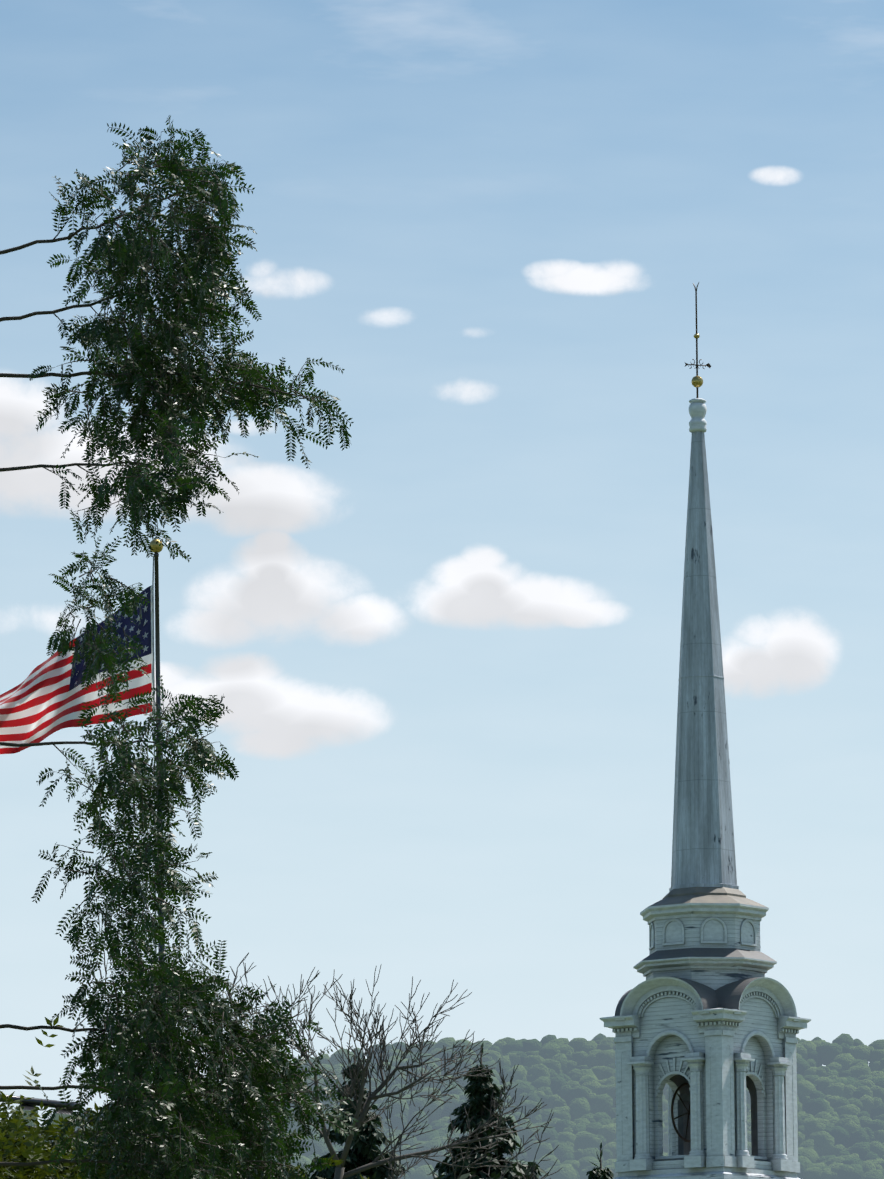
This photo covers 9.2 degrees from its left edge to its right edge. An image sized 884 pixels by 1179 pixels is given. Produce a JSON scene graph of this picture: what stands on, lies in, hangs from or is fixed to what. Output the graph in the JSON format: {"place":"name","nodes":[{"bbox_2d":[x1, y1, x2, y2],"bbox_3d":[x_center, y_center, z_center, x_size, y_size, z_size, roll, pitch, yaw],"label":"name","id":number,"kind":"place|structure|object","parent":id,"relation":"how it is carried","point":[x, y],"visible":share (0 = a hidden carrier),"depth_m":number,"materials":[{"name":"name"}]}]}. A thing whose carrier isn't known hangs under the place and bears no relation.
{"place":"outdoors","nodes":[
{"label":"outdoors","id":0,"kind":"place"},
{"bbox_2d":[0,1095,81,1134],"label":"roof","id":1,"kind":"structure","parent":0,"point":[29,1104],"depth_m":64.73,"materials":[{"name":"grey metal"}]},
{"bbox_2d":[149,539,164,987],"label":"flag pole","id":2,"kind":"object","parent":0,"point":[157,549],"visible":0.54,"depth_m":108.47,"materials":[{"name":"grey metal"}]},
{"bbox_2d":[0,585,153,753],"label":"flag","id":3,"kind":"object","parent":2,"relation":"attached to","point":[43,700],"visible":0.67,"depth_m":108.38,"materials":[{"name":"multicoloured fabric"}]},
{"bbox_2d":[0,115,359,1178],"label":"locust tree","id":4,"kind":"object","parent":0,"point":[177,1079],"depth_m":20.54,"materials":[{"name":"green plant"}]},
{"bbox_2d":[0,0,883,1126],"label":"sky","id":5,"kind":"structure","parent":0,"point":[442,648],"materials":[{"name":"blue"}]},
{"bbox_2d":[16,1033,883,1178],"bbox_3d":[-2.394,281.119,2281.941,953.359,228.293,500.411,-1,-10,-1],"label":"wooded hill","id":6,"kind":"structure","parent":0,"point":[840,1102],"depth_m":2414.13,"materials":[{"name":"green plant"}]},
{"label":"ground","id":7,"kind":"structure","parent":0,"visible":0},
{"bbox_2d":[143,953,561,1178],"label":"bare trees","id":8,"kind":"object","parent":7,"relation":"on","point":[340,1168],"visible":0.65,"depth_m":73.92,"materials":[{"name":"grey plant"}]},
{"bbox_2d":[305,1048,408,1178],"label":"spruce needles","id":9,"kind":"object","parent":7,"relation":"on","point":[368,1133],"visible":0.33,"depth_m":94.30,"materials":[{"name":"green plant"}]},
{"bbox_2d":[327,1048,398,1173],"bbox_3d":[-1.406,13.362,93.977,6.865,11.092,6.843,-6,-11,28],"label":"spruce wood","id":10,"kind":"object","parent":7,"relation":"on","point":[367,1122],"visible":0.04,"depth_m":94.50,"materials":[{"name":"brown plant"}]},
{"bbox_2d":[431,1043,545,1178],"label":"spruce needles","id":11,"kind":"object","parent":7,"relation":"on","point":[486,1086],"visible":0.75,"depth_m":91.48,"materials":[{"name":"green plant"}]},
{"bbox_2d":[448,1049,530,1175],"bbox_3d":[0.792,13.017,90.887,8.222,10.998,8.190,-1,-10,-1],"label":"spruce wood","id":12,"kind":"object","parent":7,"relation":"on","point":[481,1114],"visible":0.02,"depth_m":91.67,"materials":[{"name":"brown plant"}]},
{"bbox_2d":[586,1142,613,1178],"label":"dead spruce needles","id":13,"kind":"object","parent":7,"relation":"on","point":[593,1174],"visible":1,"depth_m":88.78,"materials":[{"name":"green plant"}]},
{"bbox_2d":[596,1148,606,1174],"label":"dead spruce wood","id":14,"kind":"object","parent":7,"relation":"on","point":[600,1162],"visible":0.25,"depth_m":88.88,"materials":[{"name":"plant"}]},
{"bbox_2d":[600,283,810,1178],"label":"church steeple","id":15,"kind":"object","parent":7,"relation":"on","point":[706,1023],"visible":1,"depth_m":149.07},
{"bbox_3d":[-3.272,9.164,57.023,5.507,7.007,4.436,-1,-10,-1],"label":"broadleaf tree wood","id":16,"kind":"object","parent":7,"relation":"on","visible":0},
{"bbox_2d":[0,1016,368,1178],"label":"broadleaf tree","id":17,"kind":"object","parent":16,"relation":"on","point":[32,1145],"visible":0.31,"depth_m":57.25,"materials":[{"name":"green plant"}]}
]}

